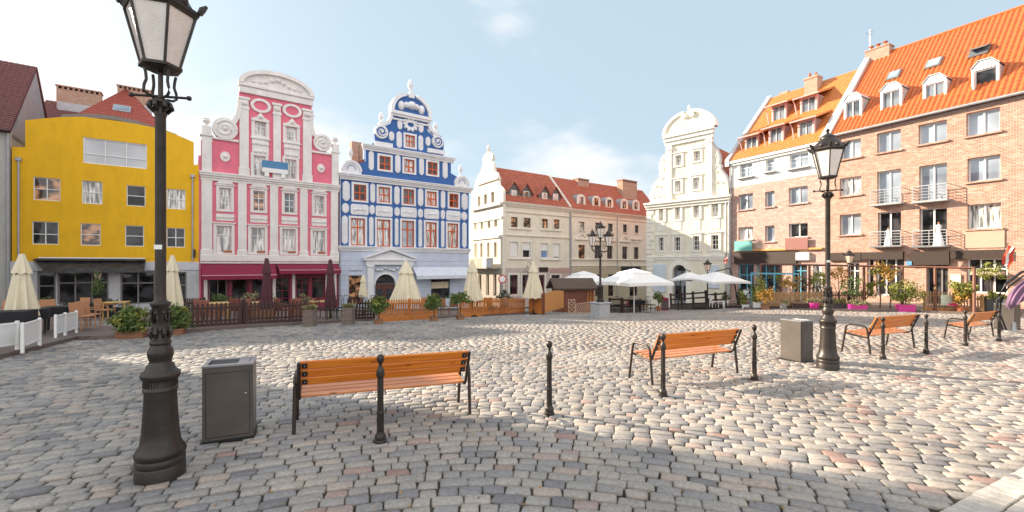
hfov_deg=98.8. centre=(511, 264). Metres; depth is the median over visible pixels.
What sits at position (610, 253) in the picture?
window
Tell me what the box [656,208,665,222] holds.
window
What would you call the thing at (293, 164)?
window
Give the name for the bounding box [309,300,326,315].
cafe table
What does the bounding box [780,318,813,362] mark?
litter bin
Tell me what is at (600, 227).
triple lamp
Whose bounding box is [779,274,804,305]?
terrace shrub
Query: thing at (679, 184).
window
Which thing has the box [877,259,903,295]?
window
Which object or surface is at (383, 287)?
portal door
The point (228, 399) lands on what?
litter bin
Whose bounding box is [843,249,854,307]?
slim lamp post
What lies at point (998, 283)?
window
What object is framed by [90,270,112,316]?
conifer
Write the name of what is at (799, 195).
window
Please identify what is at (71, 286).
window
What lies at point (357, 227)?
window
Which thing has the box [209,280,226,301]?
window
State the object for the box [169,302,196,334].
planted trough
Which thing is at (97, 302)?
cafe chair
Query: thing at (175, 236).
window
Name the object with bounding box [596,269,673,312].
open parasol
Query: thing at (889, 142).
window
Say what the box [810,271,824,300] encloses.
terrace shrub
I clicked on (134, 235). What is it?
window
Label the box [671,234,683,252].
window
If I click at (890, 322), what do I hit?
park bench
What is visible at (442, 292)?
window
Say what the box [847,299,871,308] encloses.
magenta pot
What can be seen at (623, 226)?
window
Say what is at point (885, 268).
terrace shrub
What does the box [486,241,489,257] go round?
window
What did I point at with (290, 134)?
window
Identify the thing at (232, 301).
cafe chair
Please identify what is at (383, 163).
window
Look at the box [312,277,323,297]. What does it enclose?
window
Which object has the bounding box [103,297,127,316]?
flower box
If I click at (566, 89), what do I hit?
sky
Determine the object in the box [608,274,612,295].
window
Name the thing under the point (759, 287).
potted bush
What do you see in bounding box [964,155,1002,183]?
window
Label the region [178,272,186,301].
window
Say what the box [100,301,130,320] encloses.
cafe table
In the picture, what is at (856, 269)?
window
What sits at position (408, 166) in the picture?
window
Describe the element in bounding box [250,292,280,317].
flower box
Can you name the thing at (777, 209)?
narrow brick house
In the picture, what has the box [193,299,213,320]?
cafe chair
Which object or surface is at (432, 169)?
window
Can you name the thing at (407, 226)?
window
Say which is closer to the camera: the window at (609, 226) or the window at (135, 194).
the window at (135, 194)
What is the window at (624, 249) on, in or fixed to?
in the long cream house at (619, 211)
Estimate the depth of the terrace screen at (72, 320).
13.51 m
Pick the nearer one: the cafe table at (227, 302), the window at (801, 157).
the cafe table at (227, 302)
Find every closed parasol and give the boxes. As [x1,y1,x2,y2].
[4,254,40,317]
[166,255,183,306]
[260,258,272,308]
[324,259,335,318]
[359,275,367,313]
[390,261,422,314]
[463,260,482,316]
[522,261,542,314]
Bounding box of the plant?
[92,268,102,279]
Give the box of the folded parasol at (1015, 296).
[995,270,1023,333]
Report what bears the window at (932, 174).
in the wide brick house at (944, 147)
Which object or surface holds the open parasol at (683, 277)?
on the cobblestone paving
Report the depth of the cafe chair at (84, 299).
19.27 m
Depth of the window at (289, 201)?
36.16 m
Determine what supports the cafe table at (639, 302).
on the cobblestone paving
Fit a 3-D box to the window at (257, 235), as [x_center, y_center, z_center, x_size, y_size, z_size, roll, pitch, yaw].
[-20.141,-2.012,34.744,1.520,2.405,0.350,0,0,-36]
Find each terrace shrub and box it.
[768,271,789,305]
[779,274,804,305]
[805,275,831,302]
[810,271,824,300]
[831,266,853,298]
[839,276,865,299]
[855,281,876,299]
[868,261,894,307]
[871,261,901,308]
[970,261,1009,291]
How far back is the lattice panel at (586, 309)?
27.62 m
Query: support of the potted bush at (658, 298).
on the cobblestone paving
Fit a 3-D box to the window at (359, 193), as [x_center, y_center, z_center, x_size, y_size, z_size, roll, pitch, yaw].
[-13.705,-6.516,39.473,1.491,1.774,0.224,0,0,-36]
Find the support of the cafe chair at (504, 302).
on the terrace deck at (452, 314)
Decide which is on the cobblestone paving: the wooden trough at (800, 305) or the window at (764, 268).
the wooden trough at (800, 305)
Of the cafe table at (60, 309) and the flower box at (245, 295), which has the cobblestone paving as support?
the flower box at (245, 295)
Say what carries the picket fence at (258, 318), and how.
on the cafe deck at (91, 332)
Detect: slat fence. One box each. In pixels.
[923,291,971,310]
[976,295,984,311]
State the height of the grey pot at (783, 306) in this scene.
0.585 m
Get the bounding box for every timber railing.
[669,290,706,309]
[705,292,727,307]
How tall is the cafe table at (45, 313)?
0.755 m
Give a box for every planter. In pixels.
[302,304,318,326]
[341,303,356,324]
[984,291,1006,311]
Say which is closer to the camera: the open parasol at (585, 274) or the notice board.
the notice board
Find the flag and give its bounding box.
[1001,242,1014,267]
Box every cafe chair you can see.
[39,299,58,306]
[68,302,95,329]
[78,298,89,318]
[78,301,100,327]
[93,298,115,318]
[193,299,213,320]
[197,300,214,320]
[219,298,238,321]
[240,299,257,320]
[273,298,291,319]
[290,298,302,318]
[314,296,329,317]
[325,295,337,319]
[355,295,364,313]
[438,298,448,314]
[449,298,457,313]
[501,298,511,313]
[613,296,621,310]
[641,299,648,311]
[709,295,718,307]
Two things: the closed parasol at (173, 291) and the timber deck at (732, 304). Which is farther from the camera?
the timber deck at (732, 304)
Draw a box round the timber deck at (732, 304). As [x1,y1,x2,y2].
[694,299,750,308]
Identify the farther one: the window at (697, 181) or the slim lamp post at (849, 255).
the window at (697, 181)
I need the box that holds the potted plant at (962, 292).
[945,280,980,311]
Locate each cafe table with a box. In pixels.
[0,309,37,323]
[39,307,51,332]
[45,305,68,330]
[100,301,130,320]
[182,297,205,318]
[209,301,228,321]
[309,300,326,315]
[629,299,644,310]
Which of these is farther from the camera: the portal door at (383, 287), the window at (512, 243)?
the window at (512, 243)
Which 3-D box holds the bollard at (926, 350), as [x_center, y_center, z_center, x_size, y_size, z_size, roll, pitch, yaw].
[9.866,1.661,10.445,0.132,0.984,0.132,0,0,-21]
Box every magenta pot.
[803,298,821,308]
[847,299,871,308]
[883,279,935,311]
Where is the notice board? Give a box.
[941,295,952,304]
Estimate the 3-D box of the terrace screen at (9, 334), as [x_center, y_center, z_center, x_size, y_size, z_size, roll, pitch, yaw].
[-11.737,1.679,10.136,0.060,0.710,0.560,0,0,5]
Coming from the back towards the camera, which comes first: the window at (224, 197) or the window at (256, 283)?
the window at (256, 283)
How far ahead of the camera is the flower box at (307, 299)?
21.40 m
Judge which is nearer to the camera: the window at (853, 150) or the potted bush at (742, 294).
the potted bush at (742, 294)
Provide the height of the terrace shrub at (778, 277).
2.340 m
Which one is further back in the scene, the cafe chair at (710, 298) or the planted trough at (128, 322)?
the cafe chair at (710, 298)
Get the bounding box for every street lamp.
[116,0,207,486]
[807,128,849,370]
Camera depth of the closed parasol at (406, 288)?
20.61 m
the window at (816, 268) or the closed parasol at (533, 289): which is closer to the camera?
the closed parasol at (533, 289)
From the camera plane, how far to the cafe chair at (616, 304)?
30.22 m
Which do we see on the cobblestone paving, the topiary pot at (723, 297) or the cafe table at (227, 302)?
the topiary pot at (723, 297)
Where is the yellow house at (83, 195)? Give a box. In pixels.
[10,89,198,311]
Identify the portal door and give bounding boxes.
[375,274,394,308]
[674,265,685,303]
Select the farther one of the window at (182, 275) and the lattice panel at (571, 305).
the window at (182, 275)
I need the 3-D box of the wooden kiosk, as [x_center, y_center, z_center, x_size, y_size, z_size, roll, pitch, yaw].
[4.266,2.220,31.506,3.134,2.553,2.718,0,0,-8]
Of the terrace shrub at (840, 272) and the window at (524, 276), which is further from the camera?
the window at (524, 276)
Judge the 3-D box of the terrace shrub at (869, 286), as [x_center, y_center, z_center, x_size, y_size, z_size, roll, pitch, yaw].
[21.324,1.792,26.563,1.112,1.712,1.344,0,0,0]
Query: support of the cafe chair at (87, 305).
on the cafe deck at (91, 332)
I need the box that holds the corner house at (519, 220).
[469,144,571,306]
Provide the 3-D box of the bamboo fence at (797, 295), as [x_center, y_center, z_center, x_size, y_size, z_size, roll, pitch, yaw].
[17.290,2.247,26.492,3.748,1.319,0.155,-1,0,10]
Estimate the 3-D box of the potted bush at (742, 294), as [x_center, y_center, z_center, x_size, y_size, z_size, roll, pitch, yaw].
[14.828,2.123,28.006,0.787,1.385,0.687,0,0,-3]
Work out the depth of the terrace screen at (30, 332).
10.52 m
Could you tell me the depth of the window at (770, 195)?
39.81 m
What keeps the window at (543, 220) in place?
in the corner house at (519, 220)
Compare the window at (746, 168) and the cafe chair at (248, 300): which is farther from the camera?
the window at (746, 168)
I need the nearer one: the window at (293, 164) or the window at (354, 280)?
the window at (293, 164)
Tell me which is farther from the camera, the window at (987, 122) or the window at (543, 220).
the window at (543, 220)
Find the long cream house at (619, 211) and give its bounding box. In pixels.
[552,177,649,304]
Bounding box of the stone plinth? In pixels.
[589,301,610,317]
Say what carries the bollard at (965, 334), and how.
on the cobblestone paving
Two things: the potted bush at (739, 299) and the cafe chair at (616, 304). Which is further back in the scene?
the cafe chair at (616, 304)
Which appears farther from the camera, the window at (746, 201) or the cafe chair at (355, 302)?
the window at (746, 201)
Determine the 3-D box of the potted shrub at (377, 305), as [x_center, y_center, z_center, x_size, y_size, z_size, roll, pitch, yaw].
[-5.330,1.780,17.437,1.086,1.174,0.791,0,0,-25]
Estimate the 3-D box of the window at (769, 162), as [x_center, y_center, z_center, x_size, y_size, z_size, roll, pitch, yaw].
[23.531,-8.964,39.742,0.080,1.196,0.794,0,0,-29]
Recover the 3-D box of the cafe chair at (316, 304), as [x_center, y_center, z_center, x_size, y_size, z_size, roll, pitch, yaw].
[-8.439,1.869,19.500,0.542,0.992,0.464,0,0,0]
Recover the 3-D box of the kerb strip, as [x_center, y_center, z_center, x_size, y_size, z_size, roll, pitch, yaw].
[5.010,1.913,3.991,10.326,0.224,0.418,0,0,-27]
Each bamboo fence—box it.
[764,291,832,307]
[833,291,865,306]
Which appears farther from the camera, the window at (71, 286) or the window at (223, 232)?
the window at (223, 232)
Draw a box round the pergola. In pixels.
[759,263,975,311]
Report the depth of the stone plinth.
21.42 m
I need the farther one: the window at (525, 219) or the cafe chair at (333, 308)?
the window at (525, 219)
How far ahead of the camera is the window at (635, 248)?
63.78 m
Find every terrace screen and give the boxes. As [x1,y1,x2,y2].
[0,321,19,349]
[20,318,41,353]
[54,312,66,337]
[67,310,77,332]
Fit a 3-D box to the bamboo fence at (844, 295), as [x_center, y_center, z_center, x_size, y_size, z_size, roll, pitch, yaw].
[20.188,2.105,26.343,1.682,1.069,0.117,-1,-1,30]
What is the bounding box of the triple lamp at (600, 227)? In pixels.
[587,221,613,301]
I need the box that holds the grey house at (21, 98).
[0,60,47,309]
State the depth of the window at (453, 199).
45.13 m
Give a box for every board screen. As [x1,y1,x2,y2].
[529,293,544,314]
[542,290,563,314]
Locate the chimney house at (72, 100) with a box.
[45,84,154,117]
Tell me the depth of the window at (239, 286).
34.17 m
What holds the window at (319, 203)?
in the pink house at (269, 185)
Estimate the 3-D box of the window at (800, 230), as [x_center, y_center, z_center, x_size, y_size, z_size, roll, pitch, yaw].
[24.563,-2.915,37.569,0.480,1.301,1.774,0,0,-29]
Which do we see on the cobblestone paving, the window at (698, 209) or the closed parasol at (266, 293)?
the closed parasol at (266, 293)
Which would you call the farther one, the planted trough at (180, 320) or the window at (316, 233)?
the window at (316, 233)
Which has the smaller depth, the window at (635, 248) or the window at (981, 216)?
the window at (981, 216)
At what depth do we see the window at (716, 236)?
43.93 m
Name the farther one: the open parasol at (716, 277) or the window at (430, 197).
the window at (430, 197)
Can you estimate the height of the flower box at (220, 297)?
1.294 m
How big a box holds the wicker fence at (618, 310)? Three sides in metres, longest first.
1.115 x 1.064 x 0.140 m
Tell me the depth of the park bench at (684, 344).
7.81 m
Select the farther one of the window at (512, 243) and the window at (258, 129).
the window at (512, 243)
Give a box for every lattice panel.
[568,299,574,313]
[575,302,590,313]
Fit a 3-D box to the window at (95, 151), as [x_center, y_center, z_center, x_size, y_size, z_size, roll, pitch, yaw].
[-26.935,-7.568,29.841,3.246,1.713,0.092,0,0,-36]
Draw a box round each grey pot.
[779,300,791,309]
[833,296,848,308]
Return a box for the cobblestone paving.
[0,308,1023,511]
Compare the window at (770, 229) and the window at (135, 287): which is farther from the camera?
the window at (770, 229)
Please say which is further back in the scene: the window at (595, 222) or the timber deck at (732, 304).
the window at (595, 222)
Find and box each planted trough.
[103,303,151,338]
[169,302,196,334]
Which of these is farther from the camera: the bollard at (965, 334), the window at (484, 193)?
the window at (484, 193)
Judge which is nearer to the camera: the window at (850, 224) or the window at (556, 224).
the window at (850, 224)
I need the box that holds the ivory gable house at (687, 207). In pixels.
[643,105,731,307]
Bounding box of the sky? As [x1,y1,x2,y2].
[0,0,1023,258]
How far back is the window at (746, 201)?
41.88 m
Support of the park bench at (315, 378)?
on the cobblestone paving
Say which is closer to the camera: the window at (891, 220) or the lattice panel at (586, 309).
the lattice panel at (586, 309)
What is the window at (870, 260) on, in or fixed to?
in the wide brick house at (944, 147)
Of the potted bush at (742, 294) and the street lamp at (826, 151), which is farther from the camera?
the potted bush at (742, 294)
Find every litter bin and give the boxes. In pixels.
[200,356,257,444]
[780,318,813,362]
[993,303,1020,329]
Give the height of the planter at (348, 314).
0.854 m
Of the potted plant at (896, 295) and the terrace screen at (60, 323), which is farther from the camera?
the potted plant at (896, 295)
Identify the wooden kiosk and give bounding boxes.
[546,278,596,311]
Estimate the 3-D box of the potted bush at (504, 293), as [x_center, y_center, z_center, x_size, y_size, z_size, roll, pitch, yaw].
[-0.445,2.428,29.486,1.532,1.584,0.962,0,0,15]
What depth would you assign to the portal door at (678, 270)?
47.17 m
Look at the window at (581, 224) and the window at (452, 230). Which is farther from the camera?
the window at (581, 224)
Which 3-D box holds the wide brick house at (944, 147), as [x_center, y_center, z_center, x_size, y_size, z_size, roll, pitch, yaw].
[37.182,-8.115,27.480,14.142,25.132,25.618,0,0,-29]
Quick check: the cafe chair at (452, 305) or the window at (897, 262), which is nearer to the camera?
the cafe chair at (452, 305)
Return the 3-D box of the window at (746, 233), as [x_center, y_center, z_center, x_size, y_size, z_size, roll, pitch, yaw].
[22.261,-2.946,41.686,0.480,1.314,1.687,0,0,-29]
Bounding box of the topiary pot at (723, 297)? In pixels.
[721,294,730,307]
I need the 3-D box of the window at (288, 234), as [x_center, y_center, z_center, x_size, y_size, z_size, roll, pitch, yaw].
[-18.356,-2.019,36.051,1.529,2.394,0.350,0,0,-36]
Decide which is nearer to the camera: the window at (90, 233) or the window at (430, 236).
the window at (90, 233)
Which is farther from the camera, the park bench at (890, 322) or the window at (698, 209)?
the window at (698, 209)
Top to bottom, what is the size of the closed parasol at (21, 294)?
2.629 m
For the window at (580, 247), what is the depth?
57.44 m
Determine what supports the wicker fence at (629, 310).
on the cobblestone paving
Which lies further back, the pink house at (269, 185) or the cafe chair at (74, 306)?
the pink house at (269, 185)
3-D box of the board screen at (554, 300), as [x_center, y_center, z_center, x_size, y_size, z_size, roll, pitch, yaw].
[2.618,2.314,27.630,0.110,1.375,3.687,0,0,26]
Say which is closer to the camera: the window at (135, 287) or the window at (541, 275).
the window at (135, 287)
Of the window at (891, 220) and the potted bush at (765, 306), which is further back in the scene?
the window at (891, 220)
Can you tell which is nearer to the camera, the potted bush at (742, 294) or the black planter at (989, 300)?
the black planter at (989, 300)
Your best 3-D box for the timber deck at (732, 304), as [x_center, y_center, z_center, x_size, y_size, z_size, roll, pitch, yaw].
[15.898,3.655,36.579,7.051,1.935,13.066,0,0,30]
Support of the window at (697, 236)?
in the ivory gable house at (687, 207)
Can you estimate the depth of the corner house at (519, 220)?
52.85 m
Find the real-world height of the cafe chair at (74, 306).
0.897 m
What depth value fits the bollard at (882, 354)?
9.64 m
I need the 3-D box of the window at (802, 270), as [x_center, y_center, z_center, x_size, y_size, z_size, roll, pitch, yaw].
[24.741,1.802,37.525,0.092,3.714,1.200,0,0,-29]
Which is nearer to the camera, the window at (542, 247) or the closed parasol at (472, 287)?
the closed parasol at (472, 287)
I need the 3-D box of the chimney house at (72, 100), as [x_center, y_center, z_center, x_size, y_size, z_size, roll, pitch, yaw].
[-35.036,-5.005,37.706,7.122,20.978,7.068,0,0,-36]
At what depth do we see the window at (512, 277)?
51.11 m
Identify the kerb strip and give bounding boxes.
[940,467,1023,511]
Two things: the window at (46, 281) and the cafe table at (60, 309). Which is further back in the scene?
the window at (46, 281)
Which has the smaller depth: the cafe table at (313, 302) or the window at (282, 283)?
the cafe table at (313, 302)
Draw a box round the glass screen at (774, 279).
[751,273,798,305]
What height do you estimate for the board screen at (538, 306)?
1.430 m
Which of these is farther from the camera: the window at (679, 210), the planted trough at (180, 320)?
the window at (679, 210)
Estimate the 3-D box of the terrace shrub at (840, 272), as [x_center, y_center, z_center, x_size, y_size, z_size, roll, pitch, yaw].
[19.700,1.356,26.611,1.588,2.581,1.375,0,0,0]
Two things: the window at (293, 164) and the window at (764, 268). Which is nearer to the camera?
the window at (293, 164)
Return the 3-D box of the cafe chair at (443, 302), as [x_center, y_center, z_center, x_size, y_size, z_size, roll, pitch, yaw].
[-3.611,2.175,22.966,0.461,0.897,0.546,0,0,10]
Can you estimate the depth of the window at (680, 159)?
46.58 m
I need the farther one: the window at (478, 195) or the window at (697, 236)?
the window at (478, 195)
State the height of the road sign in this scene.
2.607 m
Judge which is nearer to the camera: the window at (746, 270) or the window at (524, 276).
the window at (746, 270)
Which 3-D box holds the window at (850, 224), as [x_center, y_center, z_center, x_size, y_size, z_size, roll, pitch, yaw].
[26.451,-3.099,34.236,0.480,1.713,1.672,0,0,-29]
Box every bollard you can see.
[374,354,386,443]
[544,341,553,416]
[659,334,667,398]
[750,325,758,380]
[879,317,886,359]
[922,314,929,353]
[962,310,968,345]
[996,309,1001,341]
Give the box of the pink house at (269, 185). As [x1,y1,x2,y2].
[198,70,340,310]
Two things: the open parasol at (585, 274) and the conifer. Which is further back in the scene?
the open parasol at (585, 274)
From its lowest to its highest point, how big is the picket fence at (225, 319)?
1.186 m
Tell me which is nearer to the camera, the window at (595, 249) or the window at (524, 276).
the window at (524, 276)
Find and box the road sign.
[498,275,506,297]
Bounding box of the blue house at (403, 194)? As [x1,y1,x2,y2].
[338,79,472,309]
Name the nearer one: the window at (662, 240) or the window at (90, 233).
the window at (90, 233)
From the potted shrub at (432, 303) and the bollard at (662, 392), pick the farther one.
the potted shrub at (432, 303)
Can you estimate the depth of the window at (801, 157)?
37.68 m
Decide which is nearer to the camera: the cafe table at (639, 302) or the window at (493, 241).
the cafe table at (639, 302)
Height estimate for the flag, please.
1.339 m
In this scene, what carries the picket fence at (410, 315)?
on the terrace deck at (452, 314)
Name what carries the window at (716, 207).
in the ivory gable house at (687, 207)
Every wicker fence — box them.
[608,298,622,312]
[622,299,641,312]
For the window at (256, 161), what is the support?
in the pink house at (269, 185)
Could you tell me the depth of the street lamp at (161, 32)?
3.84 m
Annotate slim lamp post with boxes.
[703,259,711,308]
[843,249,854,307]
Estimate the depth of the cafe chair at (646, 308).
32.34 m
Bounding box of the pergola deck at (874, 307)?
[744,301,1023,314]
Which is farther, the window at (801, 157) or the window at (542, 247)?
the window at (542, 247)
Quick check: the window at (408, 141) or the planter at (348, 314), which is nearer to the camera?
the planter at (348, 314)
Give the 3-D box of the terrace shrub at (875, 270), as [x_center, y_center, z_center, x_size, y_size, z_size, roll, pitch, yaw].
[21.365,1.195,25.413,1.524,2.836,1.280,0,0,-31]
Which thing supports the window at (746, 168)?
in the narrow brick house at (777, 209)
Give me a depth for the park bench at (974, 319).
13.07 m
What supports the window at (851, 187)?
in the wide brick house at (944, 147)
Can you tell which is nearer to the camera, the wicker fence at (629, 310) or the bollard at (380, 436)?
the bollard at (380, 436)
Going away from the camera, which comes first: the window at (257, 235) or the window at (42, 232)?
the window at (42, 232)
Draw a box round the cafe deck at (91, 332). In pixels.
[0,311,374,359]
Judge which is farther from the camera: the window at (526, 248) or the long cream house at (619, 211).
the long cream house at (619, 211)
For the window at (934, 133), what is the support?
in the wide brick house at (944, 147)
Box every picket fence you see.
[184,301,242,327]
[243,300,306,323]
[347,296,374,318]
[377,298,436,321]
[459,297,524,316]
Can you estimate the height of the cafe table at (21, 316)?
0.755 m
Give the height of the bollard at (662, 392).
0.990 m
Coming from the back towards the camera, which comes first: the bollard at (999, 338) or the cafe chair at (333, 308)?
the cafe chair at (333, 308)
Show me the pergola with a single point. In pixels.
(934, 285)
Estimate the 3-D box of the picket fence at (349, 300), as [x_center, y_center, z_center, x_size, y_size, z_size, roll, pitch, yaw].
[-6.507,2.024,19.023,0.155,1.316,1.375,0,-3,37]
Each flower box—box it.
[60,300,90,304]
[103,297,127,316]
[205,292,233,316]
[236,291,258,301]
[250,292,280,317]
[293,293,315,315]
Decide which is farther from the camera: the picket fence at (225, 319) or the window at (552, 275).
the window at (552, 275)
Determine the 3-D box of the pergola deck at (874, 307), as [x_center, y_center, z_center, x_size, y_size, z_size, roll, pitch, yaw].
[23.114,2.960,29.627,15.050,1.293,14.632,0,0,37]
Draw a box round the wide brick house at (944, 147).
[824,4,1023,308]
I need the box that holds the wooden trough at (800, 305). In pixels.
[791,299,809,307]
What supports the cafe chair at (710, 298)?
on the timber deck at (732, 304)
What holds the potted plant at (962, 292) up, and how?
on the cobblestone paving
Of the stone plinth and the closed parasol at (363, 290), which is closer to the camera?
the stone plinth
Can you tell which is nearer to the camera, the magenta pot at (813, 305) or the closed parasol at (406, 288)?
the closed parasol at (406, 288)
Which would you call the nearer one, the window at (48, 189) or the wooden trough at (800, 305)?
the wooden trough at (800, 305)
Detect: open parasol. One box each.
[565,271,603,284]
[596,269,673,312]
[670,268,696,309]
[687,268,750,302]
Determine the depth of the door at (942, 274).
29.87 m
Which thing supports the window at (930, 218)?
in the wide brick house at (944, 147)
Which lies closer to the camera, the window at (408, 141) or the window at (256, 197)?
the window at (256, 197)
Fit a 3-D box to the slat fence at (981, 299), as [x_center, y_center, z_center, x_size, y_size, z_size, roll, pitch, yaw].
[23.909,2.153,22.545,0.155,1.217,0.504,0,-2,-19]
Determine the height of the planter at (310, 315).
0.822 m
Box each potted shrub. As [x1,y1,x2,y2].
[365,295,390,323]
[423,292,446,320]
[448,290,471,319]
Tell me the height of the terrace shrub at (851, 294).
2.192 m
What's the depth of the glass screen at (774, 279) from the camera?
28.21 m
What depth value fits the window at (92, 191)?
29.17 m
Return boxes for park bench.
[292,350,470,434]
[628,328,741,384]
[841,314,919,353]
[943,311,997,340]
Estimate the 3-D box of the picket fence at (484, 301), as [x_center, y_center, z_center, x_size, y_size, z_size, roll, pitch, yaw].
[-0.928,2.483,24.958,0.155,1.276,6.285,0,-4,33]
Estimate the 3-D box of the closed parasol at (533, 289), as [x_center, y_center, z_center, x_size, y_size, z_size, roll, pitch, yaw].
[1.270,1.423,26.502,1.242,3.335,1.268,0,0,-14]
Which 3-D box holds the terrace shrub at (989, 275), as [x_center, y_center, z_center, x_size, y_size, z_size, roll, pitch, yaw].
[25.024,1.166,22.960,1.492,2.724,1.187,0,0,-16]
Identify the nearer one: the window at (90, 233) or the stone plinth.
the stone plinth
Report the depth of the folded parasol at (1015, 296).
14.46 m
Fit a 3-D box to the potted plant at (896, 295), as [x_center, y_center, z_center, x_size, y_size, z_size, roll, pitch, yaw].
[21.554,1.635,23.931,2.027,1.891,1.336,0,0,25]
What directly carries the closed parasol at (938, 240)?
on the wide brick house at (944, 147)
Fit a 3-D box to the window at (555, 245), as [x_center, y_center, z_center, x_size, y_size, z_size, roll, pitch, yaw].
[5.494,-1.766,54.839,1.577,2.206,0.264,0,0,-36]
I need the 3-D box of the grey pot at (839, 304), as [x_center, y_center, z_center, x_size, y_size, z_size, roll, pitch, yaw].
[18.883,2.224,25.414,1.207,0.809,0.632,0,0,25]
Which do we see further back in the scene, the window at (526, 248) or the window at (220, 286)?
the window at (526, 248)
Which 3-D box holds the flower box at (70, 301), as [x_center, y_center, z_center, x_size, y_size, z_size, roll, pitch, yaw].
[-22.265,2.234,22.517,1.530,0.940,0.473,0,0,-36]
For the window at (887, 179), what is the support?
in the wide brick house at (944, 147)
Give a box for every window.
[32,221,58,244]
[34,177,59,200]
[38,271,55,302]
[58,273,107,303]
[81,223,100,245]
[82,180,102,204]
[83,137,146,168]
[120,271,154,304]
[125,225,143,246]
[127,185,144,206]
[167,189,184,209]
[167,228,184,246]
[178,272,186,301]
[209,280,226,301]
[212,222,235,254]
[215,183,234,211]
[232,279,246,300]
[247,224,268,254]
[249,187,268,212]
[251,117,268,138]
[251,152,267,176]
[252,279,262,300]
[276,277,288,303]
[278,225,298,254]
[281,189,298,214]
[282,156,298,180]
[283,123,299,143]
[296,277,307,300]
[309,227,327,254]
[311,192,327,216]
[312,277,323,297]
[349,216,366,245]
[349,275,361,302]
[351,182,367,202]
[375,217,391,246]
[377,153,392,172]
[377,184,391,204]
[400,218,415,246]
[401,187,415,205]
[402,156,415,174]
[403,132,416,149]
[424,220,438,247]
[425,189,438,207]
[426,159,438,176]
[431,279,448,297]
[446,221,459,248]
[448,191,459,209]
[477,195,480,206]
[483,193,487,205]
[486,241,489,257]
[490,190,494,203]
[493,241,496,257]
[508,273,519,295]
[509,215,518,227]
[509,240,519,257]
[521,240,531,258]
[521,273,527,296]
[522,216,531,228]
[538,273,545,292]
[539,241,549,258]
[540,217,548,229]
[550,273,561,291]
[552,218,560,229]
[552,242,560,258]
[577,243,585,258]
[578,220,585,231]
[594,221,599,231]
[594,244,598,258]
[606,245,613,259]
[607,222,613,232]
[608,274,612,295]
[621,245,627,259]
[622,223,627,232]
[630,286,636,295]
[633,246,639,259]
[634,224,639,233]
[655,234,666,251]
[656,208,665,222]
[671,177,683,193]
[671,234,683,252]
[672,151,684,167]
[673,207,682,221]
[689,173,702,191]
[689,232,702,251]
[690,147,703,163]
[691,205,701,219]
[707,231,721,250]
[709,203,720,218]
[736,193,753,211]
[736,227,753,240]
[740,264,753,298]
[741,163,751,176]
[758,264,779,299]
[763,191,775,208]
[763,226,775,242]
[767,159,773,170]
[786,186,808,205]
[790,223,808,237]
[791,152,807,167]
[794,266,806,300]
[814,266,822,292]
[837,176,862,197]
[837,214,862,236]
[841,139,862,160]
[850,262,858,293]
[869,259,872,294]
[874,130,902,154]
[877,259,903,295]
[879,169,900,203]
[880,211,900,244]
[915,120,948,146]
[921,163,946,200]
[921,207,946,244]
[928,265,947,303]
[963,108,1002,138]
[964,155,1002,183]
[964,203,1003,230]
[968,259,1006,293]
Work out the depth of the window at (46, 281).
27.93 m
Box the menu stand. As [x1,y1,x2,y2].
[660,296,668,309]
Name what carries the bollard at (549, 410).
on the cobblestone paving
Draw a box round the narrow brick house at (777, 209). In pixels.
[725,63,887,300]
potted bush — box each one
[494,289,513,306]
[652,291,662,310]
[735,287,747,308]
[739,288,749,308]
[749,272,768,307]
[753,286,778,309]
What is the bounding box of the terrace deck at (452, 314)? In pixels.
[382,311,528,318]
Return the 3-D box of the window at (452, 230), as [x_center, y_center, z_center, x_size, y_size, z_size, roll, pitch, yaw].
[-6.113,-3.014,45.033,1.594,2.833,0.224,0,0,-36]
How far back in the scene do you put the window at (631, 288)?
63.59 m
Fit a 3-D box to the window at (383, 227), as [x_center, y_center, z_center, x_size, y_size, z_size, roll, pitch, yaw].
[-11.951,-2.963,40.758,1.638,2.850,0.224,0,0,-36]
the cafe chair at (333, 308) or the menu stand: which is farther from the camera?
the menu stand

